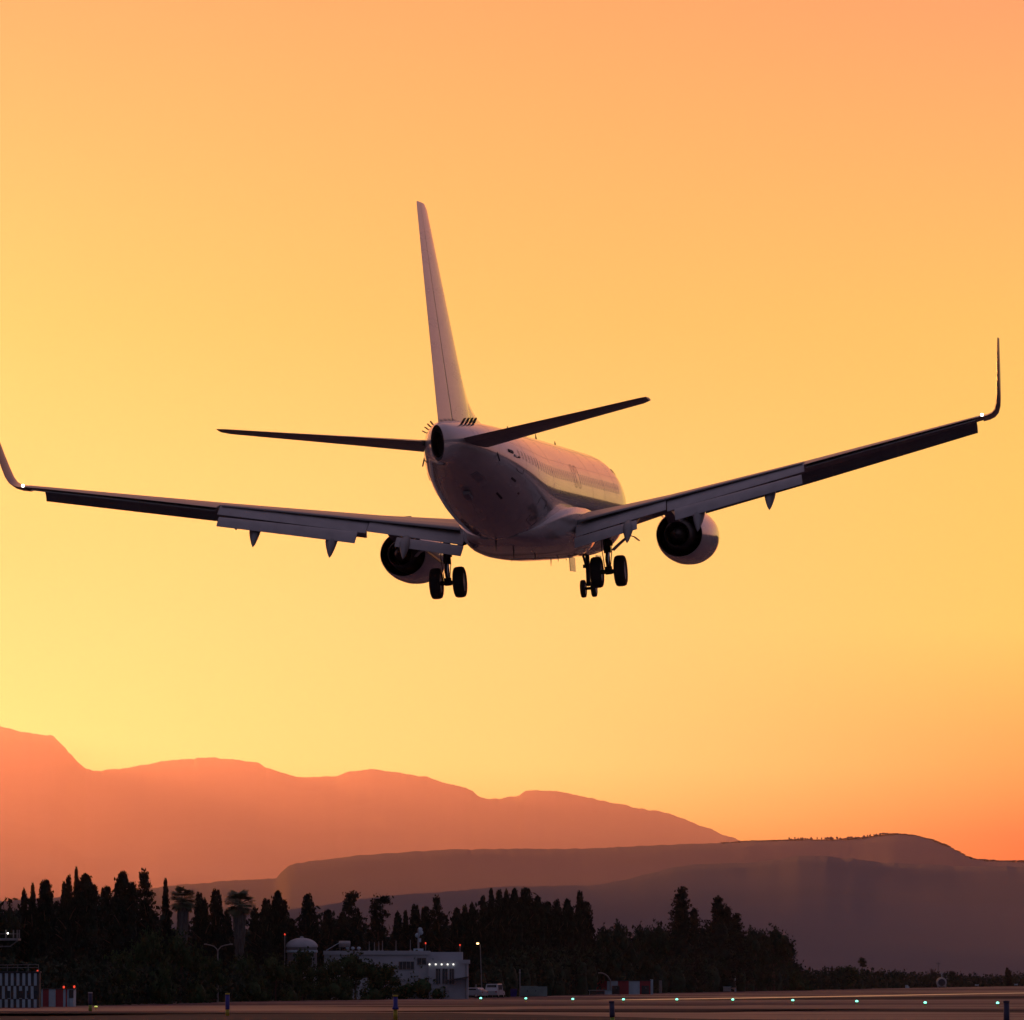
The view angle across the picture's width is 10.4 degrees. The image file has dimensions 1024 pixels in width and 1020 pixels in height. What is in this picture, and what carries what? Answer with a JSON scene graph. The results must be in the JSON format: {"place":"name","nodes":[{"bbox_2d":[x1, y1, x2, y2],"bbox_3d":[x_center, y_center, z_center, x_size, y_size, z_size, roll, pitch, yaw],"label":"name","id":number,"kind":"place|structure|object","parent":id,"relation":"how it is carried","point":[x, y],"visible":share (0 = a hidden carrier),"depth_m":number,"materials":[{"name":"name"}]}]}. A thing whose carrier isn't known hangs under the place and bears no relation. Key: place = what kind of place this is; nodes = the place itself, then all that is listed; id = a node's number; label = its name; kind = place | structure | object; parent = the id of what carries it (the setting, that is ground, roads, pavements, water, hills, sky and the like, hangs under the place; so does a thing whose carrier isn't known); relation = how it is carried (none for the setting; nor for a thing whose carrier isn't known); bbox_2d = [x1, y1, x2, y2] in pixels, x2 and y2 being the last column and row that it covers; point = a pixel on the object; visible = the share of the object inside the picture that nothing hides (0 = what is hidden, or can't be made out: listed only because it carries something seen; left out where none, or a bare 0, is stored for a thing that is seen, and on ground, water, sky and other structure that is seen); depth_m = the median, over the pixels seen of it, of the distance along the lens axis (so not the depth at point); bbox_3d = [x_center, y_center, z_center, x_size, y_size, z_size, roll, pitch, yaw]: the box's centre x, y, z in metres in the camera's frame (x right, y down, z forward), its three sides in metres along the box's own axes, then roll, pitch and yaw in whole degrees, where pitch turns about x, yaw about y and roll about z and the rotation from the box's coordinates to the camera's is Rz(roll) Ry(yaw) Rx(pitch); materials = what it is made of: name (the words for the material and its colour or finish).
{"place":"outdoors","nodes":[
{"label":"outdoors","id":0,"kind":"place"},
{"bbox_2d":[0,930,20,946],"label":"viewing platform","id":1,"kind":"structure","parent":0,"point":[17,939],"depth_m":534.39,"materials":[{"name":"metal"}]},
{"bbox_2d":[0,726,739,900],"bbox_3d":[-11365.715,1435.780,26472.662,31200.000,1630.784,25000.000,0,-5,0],"label":"mountain","id":2,"kind":"structure","parent":0,"point":[64,813],"depth_m":28550.93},
{"bbox_2d":[0,1012,751,1019],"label":"taxiway","id":3,"kind":"structure","parent":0,"point":[209,1016],"depth_m":381.61,"materials":[{"name":"grey asphalt"}]},
{"bbox_2d":[225,993,229,1015],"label":"marker post","id":4,"kind":"object","parent":3,"relation":"on","point":[227,1002],"visible":0.87,"depth_m":389.35,"materials":[{"name":"blue paint"}]},
{"bbox_2d":[392,995,398,1019],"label":"marker post","id":5,"kind":"object","parent":3,"relation":"on","point":[395,1007],"visible":1,"depth_m":350.49,"materials":[{"name":"yellow paint"}]},
{"bbox_2d":[0,201,1000,598],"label":"airliner","id":6,"kind":"object","parent":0,"point":[516,493],"visible":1,"depth_m":199.37,"materials":[{"name":"white paint"}]},
{"bbox_2d":[0,834,1023,922],"bbox_3d":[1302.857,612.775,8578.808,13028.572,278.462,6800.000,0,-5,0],"label":"hill","id":7,"kind":"structure","parent":0,"point":[328,881],"depth_m":8963.19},
{"bbox_2d":[720,832,1023,861],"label":"crest wood","id":8,"kind":"object","parent":7,"relation":"on","point":[852,838],"visible":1,"depth_m":9478.09,"materials":[{"name":"brown plant"}]},
{"bbox_2d":[0,986,1023,1019],"bbox_3d":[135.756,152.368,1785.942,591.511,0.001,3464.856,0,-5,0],"label":"runway","id":9,"kind":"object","parent":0,"point":[309,1006],"visible":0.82,"depth_m":547.91,"materials":[{"name":"grey asphalt"}]},
{"bbox_2d":[617,993,1011,999],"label":"runway marking","id":10,"kind":"object","parent":9,"relation":"on","point":[813,996],"visible":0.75,"depth_m":840.25,"materials":[{"name":"paint"}]},
{"bbox_2d":[1003,1001,1009,1019],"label":"marker post","id":11,"kind":"object","parent":9,"relation":"on","point":[1006,1011],"visible":1,"depth_m":276.09,"materials":[{"name":"blue paint"}]},
{"bbox_2d":[0,0,1023,860],"label":"sky","id":12,"kind":"structure","parent":0,"point":[793,230],"materials":[{"name":"orange"}]},
{"bbox_2d":[325,1005,718,1006],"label":"taxiway","id":13,"kind":"structure","parent":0,"point":[517,1005],"depth_m":546.82,"materials":[{"name":"grey asphalt"}]},
{"bbox_2d":[76,986,994,1005],"bbox_3d":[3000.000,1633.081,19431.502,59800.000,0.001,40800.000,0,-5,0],"label":"ground","id":14,"kind":"structure","parent":0,"point":[384,999],"depth_m":682.67,"materials":[{"name":"brown"}]},
{"bbox_2d":[0,897,23,969],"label":"broadleaf tree","id":15,"kind":"object","parent":14,"relation":"on","point":[10,916],"visible":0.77,"depth_m":556.82,"materials":[{"name":"green plant"}]},
{"bbox_2d":[0,964,41,1007],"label":"chequered hut","id":16,"kind":"object","parent":14,"relation":"on","point":[20,989],"visible":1,"depth_m":504.49,"materials":[{"name":"white metal"}]},
{"bbox_2d":[16,888,28,970],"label":"cypress tree","id":17,"kind":"object","parent":14,"relation":"on","point":[22,946],"visible":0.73,"depth_m":564.10,"materials":[{"name":"green plant"}]},
{"bbox_2d":[19,882,39,970],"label":"cypress tree","id":18,"kind":"object","parent":14,"relation":"on","point":[32,942],"visible":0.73,"depth_m":563.14,"materials":[{"name":"green plant"}]},
{"bbox_2d":[27,878,62,987],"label":"cypress tree","id":19,"kind":"object","parent":14,"relation":"on","point":[46,922],"visible":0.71,"depth_m":563.82,"materials":[{"name":"green plant"}]},
{"bbox_2d":[41,988,76,1006],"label":"striped hut","id":20,"kind":"object","parent":14,"relation":"on","point":[58,997],"visible":0.98,"depth_m":524.85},
{"bbox_2d":[55,881,65,981],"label":"cypress tree","id":21,"kind":"object","parent":14,"relation":"on","point":[60,910],"visible":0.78,"depth_m":581.02,"materials":[{"name":"green plant"}]},
{"bbox_2d":[56,874,75,978],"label":"cypress tree","id":22,"kind":"object","parent":14,"relation":"on","point":[68,935],"visible":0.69,"depth_m":577.21,"materials":[{"name":"green plant"}]},
{"bbox_2d":[73,867,78,905],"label":"cypress tree","id":23,"kind":"object","parent":14,"relation":"on","point":[76,876],"visible":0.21,"depth_m":591.48,"materials":[{"name":"green plant"}]},
{"bbox_2d":[71,873,107,979],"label":"cypress tree","id":24,"kind":"object","parent":14,"relation":"on","point":[87,931],"visible":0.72,"depth_m":577.90,"materials":[{"name":"green plant"}]},
{"bbox_2d":[99,884,112,953],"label":"cypress tree","id":25,"kind":"object","parent":14,"relation":"on","point":[106,891],"visible":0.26,"depth_m":610.25,"materials":[{"name":"green plant"}]},
{"bbox_2d":[103,870,140,964],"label":"cypress tree","id":26,"kind":"object","parent":14,"relation":"on","point":[121,923],"visible":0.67,"depth_m":600.56,"materials":[{"name":"green plant"}]},
{"bbox_2d":[136,867,162,943],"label":"conifer tree","id":27,"kind":"object","parent":14,"relation":"on","point":[149,915],"visible":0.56,"depth_m":618.50,"materials":[{"name":"green plant"}]},
{"bbox_2d":[127,924,178,1003],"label":"leafy bush","id":28,"kind":"object","parent":14,"relation":"on","point":[149,950],"visible":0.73,"depth_m":586.17,"materials":[{"name":"green plant"}]},
{"bbox_2d":[157,878,171,961],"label":"cypress tree","id":29,"kind":"object","parent":14,"relation":"on","point":[165,924],"visible":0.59,"depth_m":636.93,"materials":[{"name":"green plant"}]},
{"bbox_2d":[168,885,196,979],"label":"palm tree","id":30,"kind":"object","parent":14,"relation":"on","point":[184,907],"visible":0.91,"depth_m":636.82,"materials":[{"name":"green plant"}]},
{"bbox_2d":[161,927,212,1002],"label":"leafy bush","id":31,"kind":"object","parent":14,"relation":"on","point":[180,955],"visible":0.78,"depth_m":607.00,"materials":[{"name":"green plant"}]},
{"bbox_2d":[189,891,202,974],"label":"cypress tree","id":32,"kind":"object","parent":14,"relation":"on","point":[197,909],"visible":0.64,"depth_m":665.02,"materials":[{"name":"green plant"}]},
{"bbox_2d":[189,897,211,960],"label":"cypress tree","id":33,"kind":"object","parent":14,"relation":"on","point":[204,935],"visible":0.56,"depth_m":663.12,"materials":[{"name":"green plant"}]},
{"bbox_2d":[190,954,228,1001],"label":"leafy bush","id":34,"kind":"object","parent":14,"relation":"on","point":[214,965],"visible":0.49,"depth_m":623.87,"materials":[{"name":"green plant"}]},
{"bbox_2d":[208,888,229,999],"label":"cypress tree","id":35,"kind":"object","parent":14,"relation":"on","point":[216,918],"visible":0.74,"depth_m":667.58,"materials":[{"name":"green plant"}]},
{"bbox_2d":[222,889,255,960],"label":"palm tree","id":36,"kind":"object","parent":14,"relation":"on","point":[238,913],"visible":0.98,"depth_m":678.58,"materials":[{"name":"green plant"}]},
{"bbox_2d":[224,952,273,1000],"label":"leafy bush","id":37,"kind":"object","parent":14,"relation":"on","point":[257,985],"visible":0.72,"depth_m":655.46,"materials":[{"name":"green plant"}]},
{"bbox_2d":[246,907,260,965],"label":"cypress tree","id":38,"kind":"object","parent":14,"relation":"on","point":[254,928],"visible":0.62,"depth_m":707.22,"materials":[{"name":"green plant"}]},
{"bbox_2d":[249,898,277,983],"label":"cypress tree","id":39,"kind":"object","parent":14,"relation":"on","point":[266,938],"visible":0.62,"depth_m":705.17,"materials":[{"name":"green plant"}]},
{"bbox_2d":[268,890,290,999],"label":"cypress tree","id":40,"kind":"object","parent":14,"relation":"on","point":[280,912],"visible":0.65,"depth_m":706.18,"materials":[{"name":"green plant"}]},
{"bbox_2d":[259,952,303,1000],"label":"leafy bush","id":41,"kind":"object","parent":14,"relation":"on","point":[272,965],"visible":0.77,"depth_m":669.28,"materials":[{"name":"green plant"}]},
{"bbox_2d":[287,918,297,941],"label":"cypress tree","id":42,"kind":"object","parent":14,"relation":"on","point":[292,929],"visible":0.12,"depth_m":730.39,"materials":[{"name":"green plant"}]},
{"bbox_2d":[279,946,318,999],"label":"leafy bush","id":43,"kind":"object","parent":14,"relation":"on","point":[303,962],"visible":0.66,"depth_m":683.41,"materials":[{"name":"green plant"}]},
{"bbox_2d":[286,936,317,980],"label":"domed building","id":44,"kind":"structure","parent":14,"relation":"on","point":[296,944],"depth_m":704.75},
{"bbox_2d":[291,892,320,978],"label":"cypress tree","id":45,"kind":"object","parent":14,"relation":"on","point":[307,926],"visible":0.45,"depth_m":727.02,"materials":[{"name":"green plant"}]},
{"bbox_2d":[319,908,336,966],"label":"cypress tree","id":46,"kind":"object","parent":14,"relation":"on","point":[328,934],"visible":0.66,"depth_m":744.65,"materials":[{"name":"green plant"}]},
{"bbox_2d":[306,956,359,999],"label":"leafy bush","id":47,"kind":"object","parent":14,"relation":"on","point":[340,988],"visible":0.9,"depth_m":693.03,"materials":[{"name":"green plant"}]},
{"bbox_2d":[334,912,351,950],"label":"cypress tree","id":48,"kind":"object","parent":14,"relation":"on","point":[342,917],"visible":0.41,"depth_m":757.98,"materials":[{"name":"green plant"}]},
{"bbox_2d":[339,890,367,950],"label":"conifer tree","id":49,"kind":"object","parent":14,"relation":"on","point":[354,939],"visible":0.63,"depth_m":751.36,"materials":[{"name":"green plant"}]},
{"bbox_2d":[333,950,390,999],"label":"leafy bush","id":50,"kind":"object","parent":14,"relation":"on","point":[358,968],"visible":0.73,"depth_m":706.14,"materials":[{"name":"green plant"}]},
{"bbox_2d":[363,893,393,950],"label":"conifer tree","id":51,"kind":"object","parent":14,"relation":"on","point":[378,935],"visible":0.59,"depth_m":766.92,"materials":[{"name":"green plant"}]},
{"bbox_2d":[361,962,402,998],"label":"leafy bush","id":52,"kind":"object","parent":14,"relation":"on","point":[392,980],"visible":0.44,"depth_m":720.96,"materials":[{"name":"green plant"}]},
{"bbox_2d":[323,951,469,998],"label":"flat roof building","id":53,"kind":"structure","parent":14,"relation":"on","point":[448,971],"depth_m":737.90,"materials":[{"name":"metal"}]},
{"bbox_2d":[398,961,413,969],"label":"window","id":54,"kind":"structure","parent":53,"relation":"in","point":[403,965],"depth_m":738.01,"materials":[{"name":"glass"}]},
{"bbox_2d":[389,910,405,950],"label":"cypress tree","id":55,"kind":"object","parent":14,"relation":"on","point":[399,940],"visible":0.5,"depth_m":778.36,"materials":[{"name":"green plant"}]},
{"bbox_2d":[0,892,810,1001],"bbox_3d":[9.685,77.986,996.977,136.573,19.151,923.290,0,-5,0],"label":"woodland","id":56,"kind":"object","parent":14,"relation":"on","point":[248,947],"visible":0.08,"depth_m":752.11,"materials":[{"name":"green plant"}]},
{"bbox_2d":[401,910,409,950],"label":"cypress tree","id":57,"kind":"object","parent":14,"relation":"on","point":[405,923],"visible":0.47,"depth_m":787.47,"materials":[{"name":"green plant"}]},
{"bbox_2d":[401,904,423,950],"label":"cypress tree","id":58,"kind":"object","parent":14,"relation":"on","point":[415,920],"visible":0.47,"depth_m":785.45,"materials":[{"name":"green plant"}]},
{"bbox_2d":[390,950,448,998],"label":"leafy bush","id":59,"kind":"object","parent":14,"relation":"on","point":[418,987],"visible":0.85,"depth_m":736.44,"materials":[{"name":"green plant"}]},
{"bbox_2d":[420,905,434,951],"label":"cypress tree","id":60,"kind":"object","parent":14,"relation":"on","point":[426,924],"visible":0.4,"depth_m":804.02,"materials":[{"name":"green plant"}]},
{"bbox_2d":[429,894,450,951],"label":"conifer tree","id":61,"kind":"object","parent":14,"relation":"on","point":[439,941],"visible":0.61,"depth_m":807.20,"materials":[{"name":"green plant"}]},
{"bbox_2d":[447,907,469,968],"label":"cypress tree","id":62,"kind":"object","parent":14,"relation":"on","point":[457,937],"visible":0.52,"depth_m":818.62,"materials":[{"name":"green plant"}]},
{"bbox_2d":[462,904,473,987],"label":"cypress tree","id":63,"kind":"object","parent":14,"relation":"on","point":[468,955],"visible":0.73,"depth_m":820.46,"materials":[{"name":"green plant"}]},
{"bbox_2d":[468,901,479,996],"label":"cypress tree","id":64,"kind":"object","parent":14,"relation":"on","point":[475,950],"visible":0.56,"depth_m":831.42,"materials":[{"name":"green plant"}]},
{"bbox_2d":[468,988,487,997],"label":"parked car","id":65,"kind":"object","parent":14,"relation":"on","point":[478,992],"visible":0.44,"depth_m":772.26,"materials":[{"name":"white paint"}]},
{"bbox_2d":[477,895,491,981],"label":"cypress tree","id":66,"kind":"object","parent":14,"relation":"on","point":[483,933],"visible":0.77,"depth_m":836.60,"materials":[{"name":"green plant"}]},
{"bbox_2d":[487,887,498,972],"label":"cypress tree","id":67,"kind":"object","parent":14,"relation":"on","point":[494,939],"visible":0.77,"depth_m":841.63,"materials":[{"name":"green plant"}]},
{"bbox_2d":[485,984,504,997],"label":"parked van","id":68,"kind":"object","parent":14,"relation":"on","point":[494,989],"visible":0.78,"depth_m":795.63,"materials":[{"name":"white paint"}]},
{"bbox_2d":[494,889,506,976],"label":"cypress tree","id":69,"kind":"object","parent":14,"relation":"on","point":[499,914],"visible":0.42,"depth_m":856.37,"materials":[{"name":"green plant"}]},
{"bbox_2d":[501,888,514,975],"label":"cypress tree","id":70,"kind":"object","parent":14,"relation":"on","point":[508,935],"visible":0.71,"depth_m":856.79,"materials":[{"name":"green plant"}]},
{"bbox_2d":[0,942,1023,1004],"bbox_3d":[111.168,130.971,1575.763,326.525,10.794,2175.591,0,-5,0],"label":"undergrowth","id":71,"kind":"object","parent":14,"relation":"on","point":[555,975],"visible":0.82,"depth_m":889.05,"materials":[{"name":"green plant"}]},
{"bbox_2d":[509,888,526,968],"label":"cypress tree","id":72,"kind":"object","parent":14,"relation":"on","point":[517,923],"visible":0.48,"depth_m":871.80,"materials":[{"name":"green plant"}]},
{"bbox_2d":[520,886,543,980],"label":"cypress tree","id":73,"kind":"object","parent":14,"relation":"on","point":[529,921],"visible":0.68,"depth_m":877.31,"materials":[{"name":"green plant"}]},
{"bbox_2d":[521,986,546,996],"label":"equipment cabinet","id":74,"kind":"object","parent":14,"relation":"on","point":[533,991],"visible":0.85,"depth_m":845.30,"materials":[{"name":"green paint"}]},
{"bbox_2d":[533,895,549,985],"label":"cypress tree","id":75,"kind":"object","parent":14,"relation":"on","point":[539,911],"visible":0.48,"depth_m":898.10,"materials":[{"name":"green plant"}]},
{"bbox_2d":[543,901,561,960],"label":"cypress tree","id":76,"kind":"object","parent":14,"relation":"on","point":[551,927],"visible":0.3,"depth_m":916.63,"materials":[{"name":"green plant"}]},
{"bbox_2d":[552,899,565,982],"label":"cypress tree","id":77,"kind":"object","parent":14,"relation":"on","point":[559,926],"visible":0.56,"depth_m":921.68,"materials":[{"name":"green plant"}]},
{"bbox_2d":[561,898,579,994],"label":"cypress tree","id":78,"kind":"object","parent":14,"relation":"on","point":[568,919],"visible":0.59,"depth_m":933.15,"materials":[{"name":"green plant"}]},
{"bbox_2d":[575,890,588,976],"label":"cypress tree","id":79,"kind":"object","parent":14,"relation":"on","point":[580,923],"visible":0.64,"depth_m":948.63,"materials":[{"name":"green plant"}]},
{"bbox_2d":[584,901,600,973],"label":"cypress tree","id":80,"kind":"object","parent":14,"relation":"on","point":[590,930],"visible":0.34,"depth_m":965.30,"materials":[{"name":"green plant"}]},
{"bbox_2d":[595,923,620,979],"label":"broadleaf tree","id":81,"kind":"object","parent":14,"relation":"on","point":[605,937],"visible":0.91,"depth_m":974.23,"materials":[{"name":"green plant"}]},
{"bbox_2d":[605,918,637,979],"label":"broadleaf tree","id":82,"kind":"object","parent":14,"relation":"on","point":[620,940],"visible":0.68,"depth_m":1001.81,"materials":[{"name":"green plant"}]},
{"bbox_2d":[597,979,652,993],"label":"striped hut","id":83,"kind":"object","parent":14,"relation":"on","point":[631,986],"visible":0.64,"depth_m":968.31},
{"bbox_2d":[631,921,657,987],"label":"broadleaf tree","id":84,"kind":"object","parent":14,"relation":"on","point":[642,937],"visible":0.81,"depth_m":1044.58,"materials":[{"name":"green plant"}]},
{"bbox_2d":[641,918,674,968],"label":"broadleaf tree","id":85,"kind":"object","parent":14,"relation":"on","point":[661,943],"visible":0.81,"depth_m":1065.61,"materials":[{"name":"green plant"}]},
{"bbox_2d":[664,886,712,987],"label":"conifer tree","id":86,"kind":"object","parent":14,"relation":"on","point":[681,924],"visible":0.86,"depth_m":1107.29,"materials":[{"name":"green plant"}]},
{"bbox_2d":[689,907,709,988],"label":"conifer tree","id":87,"kind":"object","parent":14,"relation":"on","point":[697,933],"visible":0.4,"depth_m":1136.71,"materials":[{"name":"green plant"}]},
{"bbox_2d":[700,895,747,991],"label":"conifer tree","id":88,"kind":"object","parent":14,"relation":"on","point":[719,943],"visible":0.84,"depth_m":1173.55,"materials":[{"name":"green plant"}]},
{"bbox_2d":[723,906,744,982],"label":"conifer tree","id":89,"kind":"object","parent":14,"relation":"on","point":[733,948],"visible":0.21,"depth_m":1198.56,"materials":[{"name":"green plant"}]},
{"bbox_2d":[731,913,762,987],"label":"conifer tree","id":90,"kind":"object","parent":14,"relation":"on","point":[738,928],"visible":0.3,"depth_m":1212.61,"materials":[{"name":"green plant"}]},
{"bbox_2d":[742,925,773,990],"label":"broadleaf tree","id":91,"kind":"object","parent":14,"relation":"on","point":[755,941],"visible":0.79,"depth_m":1249.71,"materials":[{"name":"green plant"}]},
{"bbox_2d":[757,923,795,990],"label":"broadleaf tree","id":92,"kind":"object","parent":14,"relation":"on","point":[779,944],"visible":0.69,"depth_m":1288.10,"materials":[{"name":"green plant"}]},
{"bbox_2d":[784,948,802,978],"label":"broadleaf tree","id":93,"kind":"object","parent":14,"relation":"on","point":[790,963],"visible":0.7,"depth_m":1329.88,"materials":[{"name":"green plant"}]},
{"bbox_2d":[786,968,814,990],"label":"leafy bush","id":94,"kind":"object","parent":14,"relation":"on","point":[798,984],"visible":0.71,"depth_m":1324.60,"materials":[{"name":"green plant"}]},
{"bbox_2d":[830,965,863,988],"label":"leafy bush","id":95,"kind":"object","parent":14,"relation":"on","point":[855,975],"visible":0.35,"depth_m":1511.19,"materials":[{"name":"green plant"}]},
{"bbox_2d":[171,856,1023,983],"bbox_3d":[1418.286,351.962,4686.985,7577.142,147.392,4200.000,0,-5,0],"label":"hill","id":96,"kind":"structure","parent":0,"point":[830,911],"depth_m":4292.85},
{"bbox_2d":[365,1009,1023,1012],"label":"taxiway","id":97,"kind":"structure","parent":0,"point":[742,1010],"depth_m":457.41,"materials":[{"name":"grey asphalt"}]},
{"bbox_2d":[460,996,1023,999],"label":"taxiway","id":98,"kind":"structure","parent":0,"point":[917,998],"depth_m":752.83,"materials":[{"name":"grey asphalt"}]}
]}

